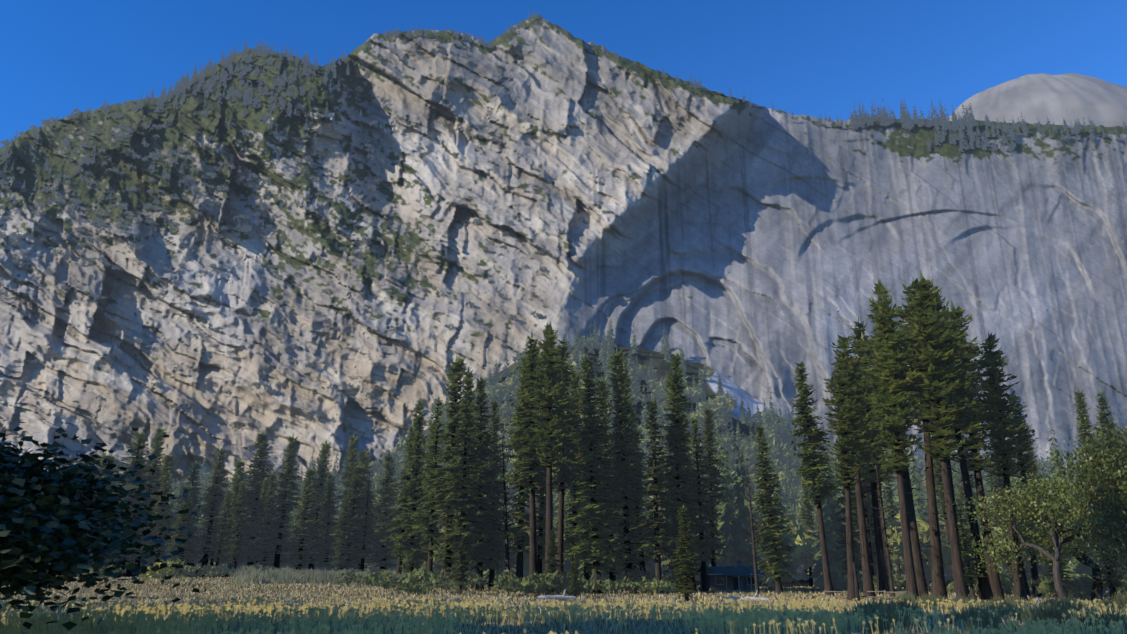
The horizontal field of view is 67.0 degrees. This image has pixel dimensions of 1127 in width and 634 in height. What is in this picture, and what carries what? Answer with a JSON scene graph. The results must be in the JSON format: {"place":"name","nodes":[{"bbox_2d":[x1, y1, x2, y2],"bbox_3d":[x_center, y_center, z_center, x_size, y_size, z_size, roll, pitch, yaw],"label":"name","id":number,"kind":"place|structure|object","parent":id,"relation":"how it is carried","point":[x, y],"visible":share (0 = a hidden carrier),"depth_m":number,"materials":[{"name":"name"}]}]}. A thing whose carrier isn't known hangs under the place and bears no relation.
{"place":"outdoors","nodes":[
{"label":"outdoors","id":0,"kind":"place"},
{"bbox_2d":[177,344,923,576],"bbox_3d":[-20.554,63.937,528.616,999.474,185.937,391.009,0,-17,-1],"label":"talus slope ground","id":1,"kind":"structure","parent":0,"point":[660,365],"depth_m":653.26,"materials":[{"name":"stone"}]},
{"bbox_2d":[112,319,1081,574],"bbox_3d":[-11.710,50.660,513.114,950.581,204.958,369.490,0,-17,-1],"label":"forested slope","id":2,"kind":"structure","parent":1,"relation":"on","point":[780,450],"depth_m":554.21,"materials":[{"name":"green plant"}]},
{"bbox_2d":[0,576,1126,633],"bbox_3d":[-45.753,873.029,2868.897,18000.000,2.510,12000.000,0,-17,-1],"label":"meadow ground","id":3,"kind":"structure","parent":0,"point":[804,583],"depth_m":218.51,"materials":[{"name":"plant"}]},
{"bbox_2d":[80,452,111,575],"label":"fir tree","id":4,"kind":"object","parent":3,"relation":"on","point":[103,467],"visible":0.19,"depth_m":209.32,"materials":[{"name":"green plant"}]},
{"bbox_2d":[0,421,238,630],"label":"leafy bush","id":5,"kind":"object","parent":3,"relation":"on","point":[43,513],"visible":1,"depth_m":24.66,"materials":[{"name":"green plant"}]},
{"bbox_2d":[99,431,155,574],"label":"fir tree","id":6,"kind":"object","parent":3,"relation":"on","point":[141,437],"visible":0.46,"depth_m":222.08,"materials":[{"name":"green plant"}]},
{"bbox_2d":[89,558,190,580],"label":"meadow bushes","id":7,"kind":"object","parent":3,"relation":"on","point":[160,574],"visible":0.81,"depth_m":133.28,"materials":[{"name":"green plant"}]},
{"bbox_2d":[131,425,166,575],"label":"fir tree","id":8,"kind":"object","parent":3,"relation":"on","point":[157,451],"visible":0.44,"depth_m":234.92,"materials":[{"name":"green plant"}]},
{"bbox_2d":[145,453,179,566],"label":"fir tree","id":9,"kind":"object","parent":3,"relation":"on","point":[161,510],"visible":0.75,"depth_m":216.35,"materials":[{"name":"green plant"}]},
{"bbox_2d":[161,462,207,560],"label":"fir tree","id":10,"kind":"object","parent":3,"relation":"on","point":[193,474],"visible":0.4,"depth_m":229.03,"materials":[{"name":"green plant"}]},
{"bbox_2d":[166,484,202,567],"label":"fir tree","id":11,"kind":"object","parent":3,"relation":"on","point":[194,552],"visible":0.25,"depth_m":204.43,"materials":[{"name":"green plant"}]},
{"bbox_2d":[170,485,199,565],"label":"fir tree","id":12,"kind":"object","parent":3,"relation":"on","point":[182,533],"visible":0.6,"depth_m":199.44,"materials":[{"name":"green plant"}]},
{"bbox_2d":[195,448,230,575],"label":"fir tree","id":13,"kind":"object","parent":3,"relation":"on","point":[214,500],"visible":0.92,"depth_m":234.49,"materials":[{"name":"green plant"}]},
{"bbox_2d":[206,488,232,576],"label":"fir tree","id":14,"kind":"object","parent":3,"relation":"on","point":[218,555],"visible":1,"depth_m":206.40,"materials":[{"name":"green plant"}]},
{"bbox_2d":[215,474,246,576],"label":"fir tree","id":15,"kind":"object","parent":3,"relation":"on","point":[237,489],"visible":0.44,"depth_m":211.43,"materials":[{"name":"green plant"}]},
{"bbox_2d":[212,458,250,575],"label":"fir tree","id":16,"kind":"object","parent":3,"relation":"on","point":[239,465],"visible":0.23,"depth_m":223.94,"materials":[{"name":"green plant"}]},
{"bbox_2d":[224,480,249,575],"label":"fir tree","id":17,"kind":"object","parent":3,"relation":"on","point":[239,520],"visible":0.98,"depth_m":201.47,"materials":[{"name":"green plant"}]},
{"bbox_2d":[248,478,268,563],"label":"fir tree","id":18,"kind":"object","parent":3,"relation":"on","point":[264,488],"visible":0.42,"depth_m":235.28,"materials":[{"name":"green plant"}]},
{"bbox_2d":[239,431,278,565],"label":"fir tree","id":19,"kind":"object","parent":3,"relation":"on","point":[259,475],"visible":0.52,"depth_m":239.78,"materials":[{"name":"green plant"}]},
{"bbox_2d":[246,472,284,566],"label":"fir tree","id":20,"kind":"object","parent":3,"relation":"on","point":[260,556],"visible":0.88,"depth_m":230.42,"materials":[{"name":"green plant"}]},
{"bbox_2d":[264,480,293,567],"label":"fir tree","id":21,"kind":"object","parent":3,"relation":"on","point":[283,559],"visible":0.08,"depth_m":232.16,"materials":[{"name":"green plant"}]},
{"bbox_2d":[259,434,302,567],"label":"fir tree","id":22,"kind":"object","parent":3,"relation":"on","point":[285,494],"visible":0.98,"depth_m":228.75,"materials":[{"name":"green plant"}]},
{"bbox_2d":[285,467,323,569],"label":"fir tree","id":23,"kind":"object","parent":3,"relation":"on","point":[305,530],"visible":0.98,"depth_m":215.39,"materials":[{"name":"green plant"}]},
{"bbox_2d":[302,440,336,571],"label":"fir tree","id":24,"kind":"object","parent":3,"relation":"on","point":[324,456],"visible":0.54,"depth_m":248.64,"materials":[{"name":"green plant"}]},
{"bbox_2d":[306,472,341,568],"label":"fir tree","id":25,"kind":"object","parent":3,"relation":"on","point":[324,542],"visible":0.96,"depth_m":220.52,"materials":[{"name":"green plant"}]},
{"bbox_2d":[328,493,356,570],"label":"fir tree","id":26,"kind":"object","parent":3,"relation":"on","point":[343,552],"visible":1,"depth_m":202.84,"materials":[{"name":"green plant"}]},
{"bbox_2d":[333,433,360,540],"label":"fir tree","id":27,"kind":"object","parent":3,"relation":"on","point":[351,462],"visible":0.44,"depth_m":237.83,"materials":[{"name":"green plant"}]},
{"bbox_2d":[328,464,370,569],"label":"fir tree","id":28,"kind":"object","parent":3,"relation":"on","point":[354,498],"visible":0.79,"depth_m":211.05,"materials":[{"name":"green plant"}]},
{"bbox_2d":[349,447,379,569],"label":"fir tree","id":29,"kind":"object","parent":3,"relation":"on","point":[365,460],"visible":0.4,"depth_m":228.82,"materials":[{"name":"green plant"}]},
{"bbox_2d":[352,477,380,572],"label":"fir tree","id":30,"kind":"object","parent":3,"relation":"on","point":[365,551],"visible":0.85,"depth_m":211.65,"materials":[{"name":"green plant"}]},
{"bbox_2d":[365,452,399,572],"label":"fir tree","id":31,"kind":"object","parent":3,"relation":"on","point":[384,556],"visible":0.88,"depth_m":220.15,"materials":[{"name":"green plant"}]},
{"bbox_2d":[381,426,422,575],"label":"fir tree","id":32,"kind":"object","parent":3,"relation":"on","point":[392,523],"visible":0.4,"depth_m":164.65,"materials":[{"name":"green plant"}]},
{"bbox_2d":[386,397,429,573],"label":"fir tree","id":33,"kind":"object","parent":3,"relation":"on","point":[413,555],"visible":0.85,"depth_m":145.02,"materials":[{"name":"green plant"}]},
{"bbox_2d":[409,397,445,580],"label":"fir tree","id":34,"kind":"object","parent":3,"relation":"on","point":[429,531],"visible":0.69,"depth_m":141.98,"materials":[{"name":"green plant"}]},
{"bbox_2d":[426,355,471,586],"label":"fir tree","id":35,"kind":"object","parent":3,"relation":"on","point":[448,557],"visible":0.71,"depth_m":137.29,"materials":[{"name":"green plant"}]},
{"bbox_2d":[449,535,470,594],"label":"fir tree","id":36,"kind":"object","parent":3,"relation":"on","point":[459,578],"visible":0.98,"depth_m":101.28,"materials":[{"name":"green plant"}]},
{"bbox_2d":[437,395,491,590],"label":"fir tree","id":37,"kind":"object","parent":3,"relation":"on","point":[462,520],"visible":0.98,"depth_m":123.92,"materials":[{"name":"green plant"}]},
{"bbox_2d":[454,366,476,587],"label":"fir tree","id":38,"kind":"object","parent":3,"relation":"on","point":[469,392],"visible":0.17,"depth_m":152.34,"materials":[{"name":"green plant"}]},
{"bbox_2d":[454,375,505,590],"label":"fir tree","id":39,"kind":"object","parent":3,"relation":"on","point":[479,555],"visible":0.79,"depth_m":128.98,"materials":[{"name":"green plant"}]},
{"bbox_2d":[482,397,513,587],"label":"fir tree","id":40,"kind":"object","parent":3,"relation":"on","point":[494,466],"visible":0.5,"depth_m":154.90,"materials":[{"name":"green plant"}]},
{"bbox_2d":[495,436,516,591],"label":"snag tree","id":41,"kind":"object","parent":3,"relation":"on","point":[507,548],"visible":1,"depth_m":124.06,"materials":[{"name":"grey plant"}]},
{"bbox_2d":[499,355,539,579],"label":"fir tree","id":42,"kind":"object","parent":3,"relation":"on","point":[519,532],"visible":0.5,"depth_m":125.55,"materials":[{"name":"green plant"}]},
{"bbox_2d":[502,332,558,593],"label":"conifer tree","id":43,"kind":"object","parent":3,"relation":"on","point":[530,474],"visible":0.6,"depth_m":118.47,"materials":[{"name":"green plant"}]},
{"bbox_2d":[524,408,558,573],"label":"fir tree","id":44,"kind":"object","parent":3,"relation":"on","point":[541,499],"visible":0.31,"depth_m":133.03,"materials":[{"name":"green plant"}]},
{"bbox_2d":[524,322,571,594],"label":"pine tree","id":45,"kind":"object","parent":3,"relation":"on","point":[551,395],"visible":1,"depth_m":114.14,"materials":[{"name":"green plant"}]},
{"bbox_2d":[542,530,564,595],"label":"fir tree","id":46,"kind":"object","parent":3,"relation":"on","point":[552,560],"visible":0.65,"depth_m":100.88,"materials":[{"name":"green plant"}]},
{"bbox_2d":[542,336,584,572],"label":"conifer tree","id":47,"kind":"object","parent":3,"relation":"on","point":[563,477],"visible":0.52,"depth_m":124.15,"materials":[{"name":"green plant"}]},
{"bbox_2d":[0,596,1126,633],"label":"meadow seed stalks","id":48,"kind":"object","parent":3,"relation":"on","point":[143,612],"visible":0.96,"depth_m":38.98,"materials":[{"name":"yellow plant"}]},
{"bbox_2d":[555,368,585,573],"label":"fir tree","id":49,"kind":"object","parent":3,"relation":"on","point":[571,540],"visible":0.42,"depth_m":132.30,"materials":[{"name":"green plant"}]},
{"bbox_2d":[567,552,582,596],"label":"fir tree","id":50,"kind":"object","parent":3,"relation":"on","point":[575,586],"visible":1,"depth_m":91.77,"materials":[{"name":"green plant"}]},
{"bbox_2d":[31,563,1126,597],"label":"undergrowth","id":51,"kind":"object","parent":3,"relation":"on","point":[1080,585],"visible":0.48,"depth_m":104.59,"materials":[{"name":"green plant"}]},
{"bbox_2d":[565,416,608,592],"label":"fir tree","id":52,"kind":"object","parent":3,"relation":"on","point":[586,575],"visible":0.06,"depth_m":122.55,"materials":[{"name":"green plant"}]},
{"bbox_2d":[562,356,631,593],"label":"fir tree","id":53,"kind":"object","parent":3,"relation":"on","point":[593,514],"visible":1,"depth_m":116.56,"materials":[{"name":"green plant"}]},
{"bbox_2d":[594,374,623,580],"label":"fir tree","id":54,"kind":"object","parent":3,"relation":"on","point":[602,407],"visible":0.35,"depth_m":141.22,"materials":[{"name":"green plant"}]},
{"bbox_2d":[603,345,648,592],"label":"fir tree","id":55,"kind":"object","parent":3,"relation":"on","point":[626,475],"visible":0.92,"depth_m":127.57,"materials":[{"name":"green plant"}]},
{"bbox_2d":[613,408,654,589],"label":"fir tree","id":56,"kind":"object","parent":3,"relation":"on","point":[634,566],"visible":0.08,"depth_m":146.79,"materials":[{"name":"green plant"}]},
{"bbox_2d":[620,365,651,589],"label":"fir tree","id":57,"kind":"object","parent":3,"relation":"on","point":[637,468],"visible":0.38,"depth_m":138.00,"materials":[{"name":"green plant"}]},
{"bbox_2d":[628,397,680,593],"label":"fir tree","id":58,"kind":"object","parent":3,"relation":"on","point":[657,536],"visible":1,"depth_m":114.59,"materials":[{"name":"green plant"}]},
{"bbox_2d":[229,565,1126,633],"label":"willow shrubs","id":59,"kind":"object","parent":3,"relation":"on","point":[284,575],"visible":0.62,"depth_m":47.12,"materials":[{"name":"green plant"}]},
{"bbox_2d":[649,350,706,591],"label":"fir tree","id":60,"kind":"object","parent":3,"relation":"on","point":[675,437],"visible":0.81,"depth_m":121.63,"materials":[{"name":"green plant"}]},
{"bbox_2d":[669,505,700,602],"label":"fir tree","id":61,"kind":"object","parent":3,"relation":"on","point":[685,562],"visible":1,"depth_m":78.76,"materials":[{"name":"green plant"}]},
{"bbox_2d":[658,371,711,590],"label":"fir tree","id":62,"kind":"object","parent":3,"relation":"on","point":[692,580],"visible":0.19,"depth_m":137.96,"materials":[{"name":"green plant"}]},
{"bbox_2d":[684,414,727,591],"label":"fir tree","id":63,"kind":"object","parent":3,"relation":"on","point":[701,500],"visible":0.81,"depth_m":128.37,"materials":[{"name":"green plant"}]},
{"bbox_2d":[699,407,727,565],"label":"fir tree","id":64,"kind":"object","parent":3,"relation":"on","point":[709,435],"visible":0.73,"depth_m":147.19,"materials":[{"name":"green plant"}]},
{"bbox_2d":[695,561,763,591],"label":"cabin","id":65,"kind":"object","parent":3,"relation":"on","point":[740,576],"visible":0.81,"depth_m":133.86,"materials":[{"name":"wood"}]},
{"bbox_2d":[741,458,762,594],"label":"snag tree","id":66,"kind":"object","parent":3,"relation":"on","point":[751,528],"visible":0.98,"depth_m":108.23,"materials":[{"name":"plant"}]},
{"bbox_2d":[751,424,798,593],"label":"fir tree","id":67,"kind":"object","parent":3,"relation":"on","point":[772,540],"visible":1,"depth_m":114.46,"materials":[{"name":"green plant"}]},
{"bbox_2d":[796,474,815,585],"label":"fir tree","id":68,"kind":"object","parent":3,"relation":"on","point":[807,510],"visible":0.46,"depth_m":202.20,"materials":[{"name":"green plant"}]},
{"bbox_2d":[790,356,843,595],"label":"conifer tree","id":69,"kind":"object","parent":3,"relation":"on","point":[809,456],"visible":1,"depth_m":103.18,"materials":[{"name":"green plant"}]},
{"bbox_2d":[821,355,868,600],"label":"pine tree","id":70,"kind":"object","parent":3,"relation":"on","point":[846,459],"visible":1,"depth_m":84.36,"materials":[{"name":"green plant"}]},
{"bbox_2d":[825,335,876,598],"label":"pine tree","id":71,"kind":"object","parent":3,"relation":"on","point":[843,344],"visible":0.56,"depth_m":91.69,"materials":[{"name":"green plant"}]},
{"bbox_2d":[830,436,874,589],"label":"fir tree","id":72,"kind":"object","parent":3,"relation":"on","point":[856,537],"visible":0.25,"depth_m":131.68,"materials":[{"name":"green plant"}]},
{"bbox_2d":[852,452,874,575],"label":"fir tree","id":73,"kind":"object","parent":3,"relation":"on","point":[867,498],"visible":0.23,"depth_m":136.41,"materials":[{"name":"green plant"}]},
{"bbox_2d":[848,332,894,594],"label":"pine tree","id":74,"kind":"object","parent":3,"relation":"on","point":[874,443],"visible":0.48,"depth_m":106.16,"materials":[{"name":"green plant"}]},
{"bbox_2d":[848,316,895,587],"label":"fir tree","id":75,"kind":"object","parent":3,"relation":"on","point":[859,330],"visible":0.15,"depth_m":121.07,"materials":[{"name":"green plant"}]},
{"bbox_2d":[858,464,895,576],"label":"fir tree","id":76,"kind":"object","parent":3,"relation":"on","point":[871,529],"visible":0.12,"depth_m":145.29,"materials":[{"name":"green plant"}]},
{"bbox_2d":[871,461,898,598],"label":"snag tree","id":77,"kind":"object","parent":3,"relation":"on","point":[889,572],"visible":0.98,"depth_m":86.92,"materials":[{"name":"brown plant"}]},
{"bbox_2d":[860,298,922,599],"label":"pine tree","id":78,"kind":"object","parent":3,"relation":"on","point":[895,380],"visible":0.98,"depth_m":79.25,"materials":[{"name":"green plant"}]},
{"bbox_2d":[881,457,902,585],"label":"fir tree","id":79,"kind":"object","parent":3,"relation":"on","point":[892,514],"visible":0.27,"depth_m":208.44,"materials":[{"name":"green plant"}]},
{"bbox_2d":[862,280,933,598],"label":"pine tree","id":80,"kind":"object","parent":3,"relation":"on","point":[880,292],"visible":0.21,"depth_m":87.37,"materials":[{"name":"green plant"}]},
{"bbox_2d":[893,277,947,598],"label":"pine tree","id":81,"kind":"object","parent":3,"relation":"on","point":[938,585],"visible":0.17,"depth_m":92.01,"materials":[{"name":"brown plant"}]},
{"bbox_2d":[902,270,973,599],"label":"pine tree","id":82,"kind":"object","parent":3,"relation":"on","point":[933,388],"visible":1,"depth_m":78.33,"materials":[{"name":"green plant"}]},
{"bbox_2d":[906,289,970,596],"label":"pine tree","id":83,"kind":"object","parent":3,"relation":"on","point":[951,478],"visible":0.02,"depth_m":96.16,"materials":[{"name":"brown plant"}]},
{"bbox_2d":[932,435,954,577],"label":"pine tree","id":84,"kind":"object","parent":3,"relation":"on","point":[938,479],"visible":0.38,"depth_m":172.16,"materials":[{"name":"brown plant"}]},
{"bbox_2d":[917,291,993,601],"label":"pine tree","id":85,"kind":"object","parent":3,"relation":"on","point":[985,590],"visible":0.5,"depth_m":83.80,"materials":[{"name":"green plant"}]},
{"bbox_2d":[952,507,986,600],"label":"fir tree","id":86,"kind":"object","parent":3,"relation":"on","point":[966,559],"visible":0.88,"depth_m":80.17,"materials":[{"name":"green plant"}]},
{"bbox_2d":[955,433,985,563],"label":"fir tree","id":87,"kind":"object","parent":3,"relation":"on","point":[961,495],"visible":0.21,"depth_m":153.44,"materials":[{"name":"green plant"}]},
{"bbox_2d":[943,299,1004,599],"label":"pine tree","id":88,"kind":"object","parent":3,"relation":"on","point":[977,463],"visible":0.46,"depth_m":90.24,"materials":[{"name":"green plant"}]},
{"bbox_2d":[984,450,1012,577],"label":"fir tree","id":89,"kind":"object","parent":3,"relation":"on","point":[997,522],"visible":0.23,"depth_m":195.56,"materials":[{"name":"green plant"}]},
{"bbox_2d":[970,331,1031,601],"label":"pine tree","id":90,"kind":"object","parent":3,"relation":"on","point":[996,406],"visible":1,"depth_m":81.08,"materials":[{"name":"green plant"}]},
{"bbox_2d":[989,432,1012,573],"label":"fir tree","id":91,"kind":"object","parent":3,"relation":"on","point":[999,481],"visible":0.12,"depth_m":189.29,"materials":[{"name":"green plant"}]},
{"bbox_2d":[1007,393,1041,597],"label":"pine tree","id":92,"kind":"object","parent":3,"relation":"on","point":[1024,459],"visible":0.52,"depth_m":94.88,"materials":[{"name":"green plant"}]},
{"bbox_2d":[952,467,1125,599],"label":"oak tree","id":93,"kind":"object","parent":3,"relation":"on","point":[1033,496],"visible":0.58,"depth_m":71.44,"materials":[{"name":"green plant"}]},
{"bbox_2d":[1023,431,1068,572],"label":"fir tree","id":94,"kind":"object","parent":3,"relation":"on","point":[1033,467],"visible":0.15,"depth_m":109.34,"materials":[{"name":"green plant"}]},
{"bbox_2d":[1044,528,1073,596],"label":"fir tree","id":95,"kind":"object","parent":3,"relation":"on","point":[1068,590],"visible":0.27,"depth_m":79.36,"materials":[{"name":"green plant"}]},
{"bbox_2d":[992,496,1126,601],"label":"oak tree","id":96,"kind":"object","parent":3,"relation":"on","point":[1042,538],"visible":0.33,"depth_m":79.64,"materials":[{"name":"green plant"}]},
{"bbox_2d":[1035,412,1126,590],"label":"oak tree","id":97,"kind":"object","parent":3,"relation":"on","point":[1110,480],"visible":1,"depth_m":48.67,"materials":[{"name":"green plant"}]},
{"bbox_2d":[1073,388,1117,577],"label":"fir tree","id":98,"kind":"object","parent":3,"relation":"on","point":[1082,411],"visible":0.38,"depth_m":154.25,"materials":[{"name":"green plant"}]},
{"bbox_2d":[1093,386,1123,496],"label":"fir tree","id":99,"kind":"object","parent":3,"relation":"on","point":[1102,413],"visible":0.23,"depth_m":118.06,"materials":[{"name":"green plant"}]},
{"bbox_2d":[1092,539,1126,598],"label":"fir tree","id":100,"kind":"object","parent":3,"relation":"on","point":[1110,578],"visible":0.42,"depth_m":79.17,"materials":[{"name":"green plant"}]},
{"bbox_2d":[0,15,1126,489],"bbox_3d":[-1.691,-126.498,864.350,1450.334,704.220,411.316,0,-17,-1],"label":"granite cliff","id":101,"kind":"structure","parent":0,"point":[756,251],"depth_m":839.04,"materials":[{"name":"grey stone"}]},
{"bbox_2d":[0,10,1126,440],"bbox_3d":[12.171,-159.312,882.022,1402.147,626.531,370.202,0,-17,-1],"label":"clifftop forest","id":102,"kind":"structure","parent":101,"relation":"on","point":[954,124],"depth_m":962.24,"materials":[{"name":"green plant"}]},
{"bbox_2d":[0,0,1126,146],"label":"sky","id":103,"kind":"structure","parent":0,"point":[814,58],"materials":[{"name":"blue"}]},
{"bbox_2d":[110,424,1126,589],"bbox_3d":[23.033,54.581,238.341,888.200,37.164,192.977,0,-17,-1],"label":"forest","id":104,"kind":"object","parent":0,"point":[733,524],"depth_m":174.99,"materials":[{"name":"green plant"}]},
{"bbox_2d":[947,73,1126,126],"bbox_3d":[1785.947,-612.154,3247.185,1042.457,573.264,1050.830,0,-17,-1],"label":"dome","id":105,"kind":"structure","parent":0,"point":[1068,98],"depth_m":2858.35,"materials":[{"name":"stone"}]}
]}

